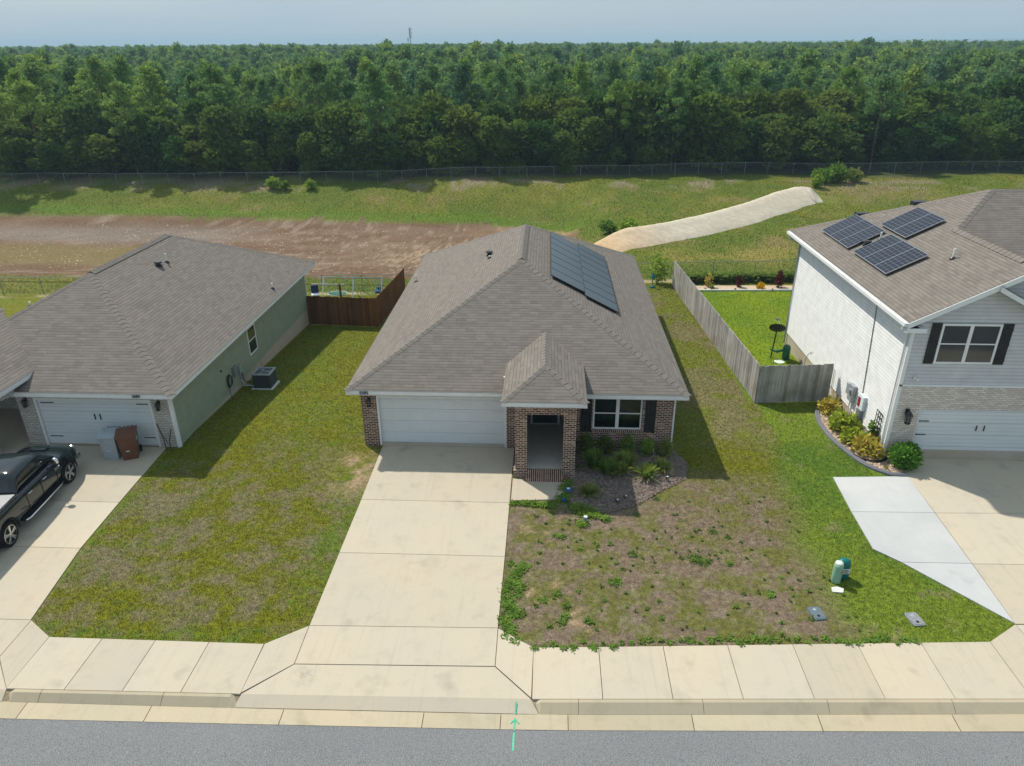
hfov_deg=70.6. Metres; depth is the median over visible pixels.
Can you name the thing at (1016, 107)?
oak tree
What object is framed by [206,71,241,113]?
pine tree
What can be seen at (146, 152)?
oak tree
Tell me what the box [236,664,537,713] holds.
driveway apron
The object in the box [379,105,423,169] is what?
oak tree
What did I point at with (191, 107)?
oak tree
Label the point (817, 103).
oak tree
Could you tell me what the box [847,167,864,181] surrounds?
field bush
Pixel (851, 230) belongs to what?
solar module
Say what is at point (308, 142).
oak tree
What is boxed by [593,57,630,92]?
pine tree
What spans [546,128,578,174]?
oak tree
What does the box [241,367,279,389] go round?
air conditioner
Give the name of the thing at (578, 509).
creeping weeds
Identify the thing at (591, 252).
solar module
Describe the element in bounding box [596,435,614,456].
upright shrub
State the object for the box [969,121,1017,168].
oak tree
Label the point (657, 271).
young tree
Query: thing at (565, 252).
solar module
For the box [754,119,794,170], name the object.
oak tree
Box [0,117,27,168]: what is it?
oak tree
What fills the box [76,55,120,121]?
pine tree
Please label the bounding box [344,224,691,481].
brick house
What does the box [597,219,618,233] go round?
field bush
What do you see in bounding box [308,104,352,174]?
oak tree
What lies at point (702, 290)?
bed kerb
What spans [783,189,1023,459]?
white house
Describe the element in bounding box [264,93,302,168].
oak tree
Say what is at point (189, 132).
oak tree
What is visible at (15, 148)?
oak tree
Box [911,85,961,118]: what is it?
oak tree
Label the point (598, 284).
solar module
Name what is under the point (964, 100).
oak tree
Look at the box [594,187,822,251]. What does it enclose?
dirt path
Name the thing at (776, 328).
satellite dish
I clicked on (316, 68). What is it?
pine tree
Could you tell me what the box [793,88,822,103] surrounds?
oak tree
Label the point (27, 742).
road
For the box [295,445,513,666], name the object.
driveway
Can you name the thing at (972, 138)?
oak tree
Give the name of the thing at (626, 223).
field bush
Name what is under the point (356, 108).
oak tree
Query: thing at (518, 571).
lawn weeds
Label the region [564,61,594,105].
pine tree
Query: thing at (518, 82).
pine tree
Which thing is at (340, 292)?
wooden play beam
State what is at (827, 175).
field bush
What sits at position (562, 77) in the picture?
pine tree
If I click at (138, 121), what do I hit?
oak tree
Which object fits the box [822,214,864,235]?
solar module
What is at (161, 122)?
oak tree
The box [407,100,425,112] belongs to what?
oak tree
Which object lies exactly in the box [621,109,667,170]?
oak tree
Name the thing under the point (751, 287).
gravel bed
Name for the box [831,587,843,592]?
concrete pad
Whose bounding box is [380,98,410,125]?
oak tree
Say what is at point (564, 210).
field grass
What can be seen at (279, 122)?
oak tree
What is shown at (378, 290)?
swing set
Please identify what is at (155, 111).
oak tree
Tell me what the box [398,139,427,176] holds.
oak tree
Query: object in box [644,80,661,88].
oak tree
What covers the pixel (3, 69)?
pine tree
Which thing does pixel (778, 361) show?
septic lid
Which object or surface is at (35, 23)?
sky
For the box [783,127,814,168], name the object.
oak tree
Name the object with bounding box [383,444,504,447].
garage threshold
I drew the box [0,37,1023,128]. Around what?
wood
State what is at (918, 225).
solar module
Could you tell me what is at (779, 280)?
red plant
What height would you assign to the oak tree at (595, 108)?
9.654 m
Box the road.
[0,719,1023,765]
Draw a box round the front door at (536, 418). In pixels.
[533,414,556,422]
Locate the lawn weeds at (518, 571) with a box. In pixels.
[496,524,921,651]
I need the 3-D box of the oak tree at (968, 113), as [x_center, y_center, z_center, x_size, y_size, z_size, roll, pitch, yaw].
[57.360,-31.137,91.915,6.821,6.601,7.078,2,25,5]
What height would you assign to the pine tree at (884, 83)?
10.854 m
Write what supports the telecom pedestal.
on the ground at (50, 247)
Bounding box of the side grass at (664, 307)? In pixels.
[202,283,824,441]
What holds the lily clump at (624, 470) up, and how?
on the mulch
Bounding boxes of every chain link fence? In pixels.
[0,161,1023,184]
[0,260,796,293]
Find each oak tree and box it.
[0,107,9,170]
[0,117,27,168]
[0,124,46,174]
[0,136,36,178]
[10,96,55,146]
[24,141,77,179]
[31,117,80,166]
[35,100,59,127]
[49,92,102,132]
[54,99,114,175]
[60,138,97,177]
[80,133,123,177]
[99,111,138,171]
[101,100,133,123]
[106,107,149,165]
[115,111,159,173]
[128,121,177,175]
[134,106,177,134]
[146,115,179,172]
[159,134,198,178]
[164,97,206,137]
[174,139,219,177]
[179,124,203,154]
[193,103,246,174]
[200,121,245,176]
[235,103,270,159]
[239,139,271,177]
[255,109,301,174]
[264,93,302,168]
[285,101,329,172]
[294,130,319,177]
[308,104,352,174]
[309,100,357,134]
[315,124,358,176]
[344,119,376,170]
[347,127,377,177]
[351,102,385,129]
[357,111,384,138]
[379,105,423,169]
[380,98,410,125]
[385,123,433,173]
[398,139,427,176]
[402,90,461,169]
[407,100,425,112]
[416,112,452,171]
[423,136,452,175]
[430,103,494,171]
[475,114,514,173]
[483,99,515,125]
[495,119,528,174]
[504,118,543,168]
[515,99,531,120]
[516,94,553,123]
[519,118,554,173]
[527,81,570,118]
[532,118,565,168]
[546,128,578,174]
[550,96,587,128]
[552,105,587,166]
[569,115,615,171]
[577,90,639,171]
[601,77,663,168]
[616,85,684,163]
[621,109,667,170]
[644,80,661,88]
[645,84,685,163]
[672,91,732,169]
[674,84,723,164]
[708,108,749,170]
[723,96,745,118]
[727,119,769,169]
[731,117,767,166]
[738,85,775,113]
[738,86,778,120]
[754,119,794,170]
[756,112,799,166]
[760,86,815,158]
[779,109,815,143]
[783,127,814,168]
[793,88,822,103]
[796,113,845,170]
[800,105,846,164]
[801,96,826,162]
[815,87,856,116]
[821,112,876,164]
[822,128,866,169]
[824,103,846,124]
[841,103,900,165]
[853,87,897,161]
[874,126,919,171]
[875,103,932,160]
[891,80,917,96]
[892,95,935,162]
[902,121,937,169]
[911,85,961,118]
[918,110,964,168]
[928,80,961,97]
[945,121,984,166]
[947,114,982,167]
[948,91,980,116]
[961,111,983,159]
[968,113,1005,164]
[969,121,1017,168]
[977,74,1023,110]
[977,97,1012,119]
[979,96,1023,165]
[995,116,1023,167]
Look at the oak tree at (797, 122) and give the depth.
87.71 m
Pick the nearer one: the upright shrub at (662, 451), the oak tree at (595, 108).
the upright shrub at (662, 451)
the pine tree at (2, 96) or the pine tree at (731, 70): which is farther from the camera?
the pine tree at (731, 70)
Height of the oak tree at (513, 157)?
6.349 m
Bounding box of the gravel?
[820,411,903,472]
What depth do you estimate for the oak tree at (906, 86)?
92.85 m
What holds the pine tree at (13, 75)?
on the ground at (50, 247)
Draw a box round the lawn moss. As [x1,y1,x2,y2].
[534,492,860,642]
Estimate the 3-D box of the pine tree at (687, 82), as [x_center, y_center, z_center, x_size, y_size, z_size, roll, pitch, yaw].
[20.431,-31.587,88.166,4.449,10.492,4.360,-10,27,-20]
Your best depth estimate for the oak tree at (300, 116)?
83.94 m
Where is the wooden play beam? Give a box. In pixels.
[311,284,344,296]
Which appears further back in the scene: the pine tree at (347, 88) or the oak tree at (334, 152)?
the pine tree at (347, 88)
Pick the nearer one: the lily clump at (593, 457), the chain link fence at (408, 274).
the lily clump at (593, 457)
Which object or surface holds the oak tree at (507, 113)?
on the ground at (50, 247)
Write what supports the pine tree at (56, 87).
on the ground at (50, 247)
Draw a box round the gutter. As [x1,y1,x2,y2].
[0,702,1023,731]
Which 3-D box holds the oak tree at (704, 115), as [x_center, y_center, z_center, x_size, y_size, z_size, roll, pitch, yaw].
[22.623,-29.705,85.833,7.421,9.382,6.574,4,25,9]
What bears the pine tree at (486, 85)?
on the ground at (50, 247)
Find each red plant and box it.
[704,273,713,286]
[735,276,743,286]
[774,270,784,287]
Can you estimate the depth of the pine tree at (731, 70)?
106.98 m
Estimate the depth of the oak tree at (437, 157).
83.09 m
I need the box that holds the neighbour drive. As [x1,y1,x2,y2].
[904,458,1023,633]
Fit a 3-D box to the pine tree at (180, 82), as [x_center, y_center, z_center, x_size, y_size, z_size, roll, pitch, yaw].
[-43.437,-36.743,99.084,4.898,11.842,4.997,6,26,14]
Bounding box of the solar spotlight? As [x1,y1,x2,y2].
[564,487,572,491]
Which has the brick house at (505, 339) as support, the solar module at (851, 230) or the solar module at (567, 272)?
the solar module at (567, 272)
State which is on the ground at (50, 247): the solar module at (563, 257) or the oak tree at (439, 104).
the oak tree at (439, 104)
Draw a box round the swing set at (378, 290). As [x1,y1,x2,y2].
[322,277,384,297]
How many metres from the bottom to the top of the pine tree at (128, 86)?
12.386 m
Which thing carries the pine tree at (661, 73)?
on the ground at (50, 247)
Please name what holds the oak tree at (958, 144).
on the ground at (50, 247)
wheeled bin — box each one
[95,426,121,458]
[114,425,142,460]
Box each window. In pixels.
[246,323,257,355]
[592,399,642,428]
[933,323,1003,363]
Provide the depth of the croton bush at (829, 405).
31.05 m
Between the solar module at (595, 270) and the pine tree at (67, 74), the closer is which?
the solar module at (595, 270)
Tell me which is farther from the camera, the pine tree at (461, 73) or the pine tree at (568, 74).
the pine tree at (568, 74)
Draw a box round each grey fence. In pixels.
[672,260,762,402]
[754,364,833,402]
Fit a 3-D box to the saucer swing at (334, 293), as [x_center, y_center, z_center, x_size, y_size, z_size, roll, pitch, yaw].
[-11.888,-6.082,49.270,1.360,0.109,1.040,1,25,3]
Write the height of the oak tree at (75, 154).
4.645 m
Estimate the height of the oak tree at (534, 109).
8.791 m
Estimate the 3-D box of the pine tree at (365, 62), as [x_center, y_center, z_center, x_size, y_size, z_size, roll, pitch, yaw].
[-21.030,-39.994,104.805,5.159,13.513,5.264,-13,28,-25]
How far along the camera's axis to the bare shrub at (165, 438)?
28.16 m
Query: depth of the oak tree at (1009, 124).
86.15 m
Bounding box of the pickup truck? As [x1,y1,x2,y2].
[0,445,80,547]
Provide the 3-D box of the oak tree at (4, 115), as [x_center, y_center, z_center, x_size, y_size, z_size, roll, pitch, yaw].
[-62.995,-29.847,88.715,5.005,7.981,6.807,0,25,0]
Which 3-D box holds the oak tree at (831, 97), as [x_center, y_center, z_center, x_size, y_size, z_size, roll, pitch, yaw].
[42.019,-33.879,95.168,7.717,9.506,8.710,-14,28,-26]
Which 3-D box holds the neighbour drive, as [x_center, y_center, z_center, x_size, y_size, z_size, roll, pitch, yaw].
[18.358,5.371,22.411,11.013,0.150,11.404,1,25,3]
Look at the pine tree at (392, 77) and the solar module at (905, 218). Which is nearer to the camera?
the solar module at (905, 218)
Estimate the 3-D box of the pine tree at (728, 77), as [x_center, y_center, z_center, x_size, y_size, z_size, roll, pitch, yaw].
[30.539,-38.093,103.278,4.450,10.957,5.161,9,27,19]
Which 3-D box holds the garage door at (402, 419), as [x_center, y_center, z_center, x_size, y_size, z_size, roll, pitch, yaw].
[-2.714,1.483,28.267,4.880,2.085,0.058,1,25,3]
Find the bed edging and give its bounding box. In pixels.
[815,402,908,476]
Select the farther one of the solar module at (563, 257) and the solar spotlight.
the solar module at (563, 257)
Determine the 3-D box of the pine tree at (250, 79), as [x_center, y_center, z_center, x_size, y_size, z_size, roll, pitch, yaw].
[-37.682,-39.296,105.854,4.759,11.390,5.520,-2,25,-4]
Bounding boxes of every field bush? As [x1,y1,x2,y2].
[264,176,280,188]
[278,180,290,188]
[303,178,315,188]
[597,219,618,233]
[618,217,643,230]
[810,167,834,183]
[810,173,824,188]
[827,161,851,182]
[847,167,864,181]
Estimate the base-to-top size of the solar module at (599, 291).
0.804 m
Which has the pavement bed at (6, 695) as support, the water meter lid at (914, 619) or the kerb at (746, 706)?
the kerb at (746, 706)
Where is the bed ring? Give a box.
[853,453,887,462]
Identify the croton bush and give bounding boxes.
[816,395,841,415]
[825,407,863,432]
[837,426,864,445]
[847,432,889,459]
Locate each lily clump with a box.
[579,446,610,469]
[595,457,623,476]
[608,448,640,468]
[609,459,633,478]
[627,462,662,482]
[650,456,677,476]
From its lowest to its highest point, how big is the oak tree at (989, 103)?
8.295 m
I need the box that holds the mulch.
[568,448,688,511]
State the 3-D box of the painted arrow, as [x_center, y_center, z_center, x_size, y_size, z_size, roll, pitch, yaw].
[0.059,8.045,16.962,0.223,0.154,1.239,1,25,3]
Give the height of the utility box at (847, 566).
0.660 m
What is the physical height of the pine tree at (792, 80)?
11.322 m
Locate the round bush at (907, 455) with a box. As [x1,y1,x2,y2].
[886,441,923,471]
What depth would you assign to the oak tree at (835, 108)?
90.37 m
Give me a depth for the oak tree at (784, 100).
88.46 m
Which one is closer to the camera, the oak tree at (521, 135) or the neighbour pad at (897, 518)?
the neighbour pad at (897, 518)
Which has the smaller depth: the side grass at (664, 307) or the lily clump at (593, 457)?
the lily clump at (593, 457)
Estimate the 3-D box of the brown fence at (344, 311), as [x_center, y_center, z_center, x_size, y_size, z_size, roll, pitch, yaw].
[-10.198,-4.278,43.459,4.375,1.968,0.140,3,25,7]
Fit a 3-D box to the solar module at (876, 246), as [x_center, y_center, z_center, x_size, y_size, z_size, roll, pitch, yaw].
[15.528,-5.812,30.710,1.494,0.800,1.109,1,25,3]
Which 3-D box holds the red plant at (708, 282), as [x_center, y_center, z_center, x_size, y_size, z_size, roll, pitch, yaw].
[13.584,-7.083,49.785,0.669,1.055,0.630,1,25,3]
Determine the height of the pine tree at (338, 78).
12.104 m
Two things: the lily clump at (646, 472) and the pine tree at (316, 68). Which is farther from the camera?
the pine tree at (316, 68)
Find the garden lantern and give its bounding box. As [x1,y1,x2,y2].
[649,273,655,287]
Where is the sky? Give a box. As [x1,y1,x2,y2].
[0,0,1023,46]
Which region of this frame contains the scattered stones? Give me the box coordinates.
[13,224,492,271]
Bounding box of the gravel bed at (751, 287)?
[696,285,792,288]
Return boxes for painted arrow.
[510,702,518,750]
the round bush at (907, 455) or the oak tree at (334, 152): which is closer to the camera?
the round bush at (907, 455)
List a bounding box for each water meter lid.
[807,606,825,620]
[904,612,925,626]
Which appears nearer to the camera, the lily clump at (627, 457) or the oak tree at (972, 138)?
the lily clump at (627, 457)
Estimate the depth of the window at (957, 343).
25.54 m
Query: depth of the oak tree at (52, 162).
82.52 m
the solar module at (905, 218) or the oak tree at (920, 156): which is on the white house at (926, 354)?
the solar module at (905, 218)
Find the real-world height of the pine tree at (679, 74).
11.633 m
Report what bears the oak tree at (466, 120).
on the ground at (50, 247)
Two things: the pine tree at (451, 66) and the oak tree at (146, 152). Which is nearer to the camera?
the oak tree at (146, 152)
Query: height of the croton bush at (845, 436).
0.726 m
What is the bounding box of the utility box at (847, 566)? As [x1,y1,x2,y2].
[839,557,850,579]
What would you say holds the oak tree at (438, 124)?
on the ground at (50, 247)
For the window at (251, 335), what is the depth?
35.45 m
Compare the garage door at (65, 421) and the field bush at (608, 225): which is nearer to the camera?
the garage door at (65, 421)
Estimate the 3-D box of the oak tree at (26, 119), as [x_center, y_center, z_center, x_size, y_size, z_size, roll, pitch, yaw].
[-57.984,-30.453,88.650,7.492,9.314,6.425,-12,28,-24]
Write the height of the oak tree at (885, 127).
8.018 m
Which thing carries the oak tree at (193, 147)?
on the ground at (50, 247)
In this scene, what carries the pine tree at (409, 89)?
on the ground at (50, 247)
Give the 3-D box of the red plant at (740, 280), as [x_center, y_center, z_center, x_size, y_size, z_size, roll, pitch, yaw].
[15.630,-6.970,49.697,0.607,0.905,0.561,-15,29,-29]
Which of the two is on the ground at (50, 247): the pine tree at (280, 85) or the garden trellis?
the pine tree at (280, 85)
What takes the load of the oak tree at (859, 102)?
on the ground at (50, 247)
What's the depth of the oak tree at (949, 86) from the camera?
100.93 m
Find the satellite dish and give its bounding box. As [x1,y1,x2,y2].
[769,318,785,357]
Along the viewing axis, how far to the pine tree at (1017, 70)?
106.28 m
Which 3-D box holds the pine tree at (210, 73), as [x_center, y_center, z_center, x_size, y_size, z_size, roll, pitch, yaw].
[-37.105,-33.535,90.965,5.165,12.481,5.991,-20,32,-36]
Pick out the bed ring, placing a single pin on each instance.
(880, 461)
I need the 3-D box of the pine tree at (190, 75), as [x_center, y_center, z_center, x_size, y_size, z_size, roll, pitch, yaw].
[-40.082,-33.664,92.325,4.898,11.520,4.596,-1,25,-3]
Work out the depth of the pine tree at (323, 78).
103.02 m
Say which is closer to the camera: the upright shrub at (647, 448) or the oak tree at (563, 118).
the upright shrub at (647, 448)
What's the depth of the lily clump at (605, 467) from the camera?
26.59 m
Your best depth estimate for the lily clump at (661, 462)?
26.81 m
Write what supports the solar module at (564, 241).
on the brick house at (505, 339)
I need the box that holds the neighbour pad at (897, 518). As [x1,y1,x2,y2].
[833,476,1013,623]
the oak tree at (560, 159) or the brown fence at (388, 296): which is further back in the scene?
the oak tree at (560, 159)
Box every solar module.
[550,232,578,250]
[550,237,579,256]
[551,242,580,262]
[551,248,581,268]
[551,254,582,276]
[551,261,583,283]
[551,268,584,292]
[577,243,605,261]
[578,248,606,267]
[579,254,608,273]
[580,260,610,280]
[581,266,612,287]
[582,273,614,295]
[583,280,616,303]
[584,287,618,312]
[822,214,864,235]
[830,220,873,240]
[838,225,884,247]
[853,234,902,257]
[863,241,914,265]
[874,247,928,273]
[881,207,930,230]
[892,213,945,237]
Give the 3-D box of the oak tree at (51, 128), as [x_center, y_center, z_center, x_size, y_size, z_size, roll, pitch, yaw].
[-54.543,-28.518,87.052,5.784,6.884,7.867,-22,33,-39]
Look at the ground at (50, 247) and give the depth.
27.24 m
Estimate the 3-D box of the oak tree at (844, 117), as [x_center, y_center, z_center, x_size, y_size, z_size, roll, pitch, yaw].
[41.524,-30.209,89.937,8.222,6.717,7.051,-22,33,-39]
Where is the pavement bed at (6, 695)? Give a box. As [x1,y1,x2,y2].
[0,650,955,715]
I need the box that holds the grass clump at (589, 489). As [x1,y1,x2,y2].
[575,482,601,498]
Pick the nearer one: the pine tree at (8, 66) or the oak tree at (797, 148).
the oak tree at (797, 148)
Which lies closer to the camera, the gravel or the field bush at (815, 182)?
the gravel
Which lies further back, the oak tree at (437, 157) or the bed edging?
the oak tree at (437, 157)
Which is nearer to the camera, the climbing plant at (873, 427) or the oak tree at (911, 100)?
the climbing plant at (873, 427)
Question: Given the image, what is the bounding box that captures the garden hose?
[227,374,232,398]
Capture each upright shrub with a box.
[577,428,595,454]
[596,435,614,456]
[618,433,636,454]
[640,437,656,456]
[657,437,675,457]
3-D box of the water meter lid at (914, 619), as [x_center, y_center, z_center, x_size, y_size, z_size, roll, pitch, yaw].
[11.097,6.528,19.914,0.360,0.098,0.500,-3,25,-5]
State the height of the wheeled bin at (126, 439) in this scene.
1.127 m
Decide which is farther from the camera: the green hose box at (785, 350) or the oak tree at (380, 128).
the oak tree at (380, 128)
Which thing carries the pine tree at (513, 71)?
on the ground at (50, 247)
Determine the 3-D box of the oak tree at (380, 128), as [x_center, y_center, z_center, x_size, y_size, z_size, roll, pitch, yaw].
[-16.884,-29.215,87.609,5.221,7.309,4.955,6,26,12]
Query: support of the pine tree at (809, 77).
on the ground at (50, 247)
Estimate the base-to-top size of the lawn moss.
0.105 m
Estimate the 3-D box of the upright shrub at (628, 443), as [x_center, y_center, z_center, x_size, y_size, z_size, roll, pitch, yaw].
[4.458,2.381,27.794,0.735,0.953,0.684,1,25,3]
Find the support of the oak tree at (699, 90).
on the ground at (50, 247)
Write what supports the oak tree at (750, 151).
on the ground at (50, 247)
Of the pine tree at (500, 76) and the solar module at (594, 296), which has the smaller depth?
the solar module at (594, 296)
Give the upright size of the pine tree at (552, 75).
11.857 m
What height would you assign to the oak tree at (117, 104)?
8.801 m
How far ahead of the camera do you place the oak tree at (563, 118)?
85.68 m
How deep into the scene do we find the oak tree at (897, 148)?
85.72 m
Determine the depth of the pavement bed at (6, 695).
17.43 m
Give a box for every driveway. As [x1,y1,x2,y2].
[0,444,165,655]
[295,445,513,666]
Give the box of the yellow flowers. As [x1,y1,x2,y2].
[755,281,765,288]
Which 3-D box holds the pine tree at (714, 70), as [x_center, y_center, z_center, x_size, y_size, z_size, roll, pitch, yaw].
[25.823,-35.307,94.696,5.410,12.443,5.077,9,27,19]
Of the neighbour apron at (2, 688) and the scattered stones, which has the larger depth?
the scattered stones
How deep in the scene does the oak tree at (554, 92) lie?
91.06 m
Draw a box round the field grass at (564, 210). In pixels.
[0,172,1023,293]
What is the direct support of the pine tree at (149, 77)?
on the ground at (50, 247)
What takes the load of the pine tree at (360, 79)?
on the ground at (50, 247)
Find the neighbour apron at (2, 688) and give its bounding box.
[0,666,5,700]
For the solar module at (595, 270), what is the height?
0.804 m
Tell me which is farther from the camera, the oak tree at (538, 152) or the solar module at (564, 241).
the oak tree at (538, 152)
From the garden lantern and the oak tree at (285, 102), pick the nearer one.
the garden lantern
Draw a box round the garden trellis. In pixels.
[875,409,882,436]
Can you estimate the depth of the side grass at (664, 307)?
36.50 m
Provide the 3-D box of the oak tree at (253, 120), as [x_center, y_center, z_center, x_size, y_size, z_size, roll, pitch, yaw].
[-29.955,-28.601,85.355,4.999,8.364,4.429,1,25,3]
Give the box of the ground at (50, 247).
[0,115,1023,731]
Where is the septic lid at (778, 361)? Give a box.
[774,359,783,363]
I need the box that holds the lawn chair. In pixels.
[310,285,318,295]
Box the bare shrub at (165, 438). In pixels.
[156,424,171,450]
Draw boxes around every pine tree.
[0,57,17,108]
[0,61,22,114]
[0,85,10,178]
[2,68,41,121]
[4,80,50,176]
[18,62,56,105]
[33,61,57,107]
[39,74,65,103]
[53,65,94,103]
[68,68,108,119]
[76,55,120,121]
[95,63,132,106]
[100,80,143,175]
[106,54,144,110]
[131,64,178,111]
[141,63,176,110]
[159,80,182,113]
[167,68,202,105]
[176,71,210,121]
[190,63,236,105]
[195,58,209,88]
[202,83,236,121]
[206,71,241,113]
[235,73,269,110]
[249,76,279,113]
[267,81,296,104]
[283,63,321,110]
[296,58,339,109]
[307,66,333,109]
[321,66,352,106]
[330,79,365,107]
[352,64,397,137]
[352,70,381,116]
[355,56,374,101]
[368,87,393,113]
[379,62,411,110]
[396,80,414,102]
[411,77,439,103]
[412,62,446,101]
[434,62,473,116]
[446,57,480,110]
[447,62,486,116]
[470,61,503,114]
[475,73,507,117]
[480,64,519,113]
[502,63,533,99]
[508,76,530,105]
[522,76,542,96]
[538,67,570,97]
[544,63,574,96]
[561,66,582,94]
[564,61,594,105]
[571,76,597,97]
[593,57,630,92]
[599,78,634,171]
[631,61,656,85]
[650,66,670,86]
[655,77,693,169]
[668,68,692,86]
[674,77,694,166]
[682,55,715,161]
[696,62,729,98]
[714,75,742,100]
[722,64,757,103]
[728,65,746,90]
[751,72,776,113]
[778,72,808,96]
[800,66,825,95]
[828,65,868,99]
[862,75,907,168]
[922,81,939,87]
[958,82,984,99]
[1009,64,1023,78]
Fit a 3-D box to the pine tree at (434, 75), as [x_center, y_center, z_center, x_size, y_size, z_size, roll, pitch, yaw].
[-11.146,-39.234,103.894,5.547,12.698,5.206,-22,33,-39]
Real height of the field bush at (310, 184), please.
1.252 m
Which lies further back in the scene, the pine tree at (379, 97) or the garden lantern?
the pine tree at (379, 97)
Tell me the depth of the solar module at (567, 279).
31.59 m
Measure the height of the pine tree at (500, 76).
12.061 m
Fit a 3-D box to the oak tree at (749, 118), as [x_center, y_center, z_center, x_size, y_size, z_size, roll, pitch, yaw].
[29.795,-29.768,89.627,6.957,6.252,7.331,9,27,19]
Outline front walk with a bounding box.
[511,479,565,500]
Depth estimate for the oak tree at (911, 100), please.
88.91 m
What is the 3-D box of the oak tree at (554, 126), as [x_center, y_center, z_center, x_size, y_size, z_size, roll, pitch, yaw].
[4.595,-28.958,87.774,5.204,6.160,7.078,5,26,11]
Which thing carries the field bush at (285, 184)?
on the ground at (50, 247)
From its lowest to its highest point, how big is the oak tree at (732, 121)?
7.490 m
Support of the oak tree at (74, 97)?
on the ground at (50, 247)
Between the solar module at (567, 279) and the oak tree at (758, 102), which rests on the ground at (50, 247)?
the oak tree at (758, 102)
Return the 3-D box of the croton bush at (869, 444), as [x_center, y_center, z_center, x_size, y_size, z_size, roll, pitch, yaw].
[13.734,2.406,27.747,1.511,0.871,1.425,1,25,3]
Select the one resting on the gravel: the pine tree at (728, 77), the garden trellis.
the garden trellis
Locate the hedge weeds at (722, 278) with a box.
[684,271,794,283]
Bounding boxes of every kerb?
[2,689,1023,714]
[698,289,791,291]
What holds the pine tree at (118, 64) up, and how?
on the ground at (50, 247)
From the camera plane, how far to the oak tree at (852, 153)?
85.98 m
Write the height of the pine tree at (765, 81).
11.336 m
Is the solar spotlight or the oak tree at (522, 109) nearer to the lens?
the solar spotlight
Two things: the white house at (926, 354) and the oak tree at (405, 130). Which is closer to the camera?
the white house at (926, 354)
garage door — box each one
[37,400,158,444]
[379,398,504,443]
[913,411,1023,450]
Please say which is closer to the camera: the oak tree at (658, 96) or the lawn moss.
the lawn moss
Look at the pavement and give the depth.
18.39 m
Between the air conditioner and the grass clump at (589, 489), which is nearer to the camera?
the grass clump at (589, 489)
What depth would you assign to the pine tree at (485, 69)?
97.17 m
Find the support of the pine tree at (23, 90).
on the ground at (50, 247)
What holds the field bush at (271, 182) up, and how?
on the ground at (50, 247)
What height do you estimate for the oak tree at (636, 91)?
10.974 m
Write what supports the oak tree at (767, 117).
on the ground at (50, 247)
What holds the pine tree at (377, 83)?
on the ground at (50, 247)
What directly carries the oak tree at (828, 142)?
on the ground at (50, 247)
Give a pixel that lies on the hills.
(969, 40)
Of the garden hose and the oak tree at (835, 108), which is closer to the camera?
the garden hose
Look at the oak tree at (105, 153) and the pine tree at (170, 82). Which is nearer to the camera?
the oak tree at (105, 153)
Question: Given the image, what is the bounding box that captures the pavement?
[0,620,1023,700]
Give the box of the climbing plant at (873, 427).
[864,420,878,436]
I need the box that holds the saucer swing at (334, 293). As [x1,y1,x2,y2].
[328,291,346,295]
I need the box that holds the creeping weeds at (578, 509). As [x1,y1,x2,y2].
[509,478,612,528]
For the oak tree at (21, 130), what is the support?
on the ground at (50, 247)
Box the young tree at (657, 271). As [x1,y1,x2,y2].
[648,250,672,283]
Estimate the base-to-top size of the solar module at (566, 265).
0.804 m
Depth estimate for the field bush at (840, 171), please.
79.36 m
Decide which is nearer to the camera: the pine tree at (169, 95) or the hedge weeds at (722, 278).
the hedge weeds at (722, 278)
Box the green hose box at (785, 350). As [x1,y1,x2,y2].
[770,344,790,359]
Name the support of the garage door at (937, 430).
in the white house at (926, 354)
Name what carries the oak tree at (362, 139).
on the ground at (50, 247)
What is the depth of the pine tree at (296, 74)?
97.29 m
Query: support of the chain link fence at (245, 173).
on the ground at (50, 247)
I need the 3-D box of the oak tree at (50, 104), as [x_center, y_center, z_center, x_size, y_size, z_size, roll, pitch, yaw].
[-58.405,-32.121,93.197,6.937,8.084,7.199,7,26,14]
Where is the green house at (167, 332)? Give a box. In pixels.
[0,233,315,453]
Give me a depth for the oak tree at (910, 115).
87.56 m
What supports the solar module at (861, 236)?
on the white house at (926, 354)
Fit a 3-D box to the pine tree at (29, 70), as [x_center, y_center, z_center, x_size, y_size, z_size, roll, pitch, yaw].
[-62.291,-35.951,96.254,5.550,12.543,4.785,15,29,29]
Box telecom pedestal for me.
[831,560,843,584]
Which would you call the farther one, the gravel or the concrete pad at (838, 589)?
the gravel
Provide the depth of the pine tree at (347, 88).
93.53 m
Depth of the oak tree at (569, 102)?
88.07 m
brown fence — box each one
[306,296,378,326]
[373,268,404,326]
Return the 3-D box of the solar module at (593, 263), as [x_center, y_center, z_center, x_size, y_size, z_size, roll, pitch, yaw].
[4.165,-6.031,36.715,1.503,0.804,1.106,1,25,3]
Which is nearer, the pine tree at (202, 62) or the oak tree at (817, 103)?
the oak tree at (817, 103)
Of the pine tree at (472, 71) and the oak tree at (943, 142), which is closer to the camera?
the oak tree at (943, 142)
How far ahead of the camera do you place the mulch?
26.12 m
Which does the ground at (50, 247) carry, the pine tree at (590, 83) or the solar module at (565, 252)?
the pine tree at (590, 83)
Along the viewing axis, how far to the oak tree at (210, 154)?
82.37 m
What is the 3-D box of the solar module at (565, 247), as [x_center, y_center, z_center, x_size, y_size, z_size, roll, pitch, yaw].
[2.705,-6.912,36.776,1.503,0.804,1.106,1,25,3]
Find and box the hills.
[77,38,1023,46]
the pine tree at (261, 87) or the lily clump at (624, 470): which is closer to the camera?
the lily clump at (624, 470)

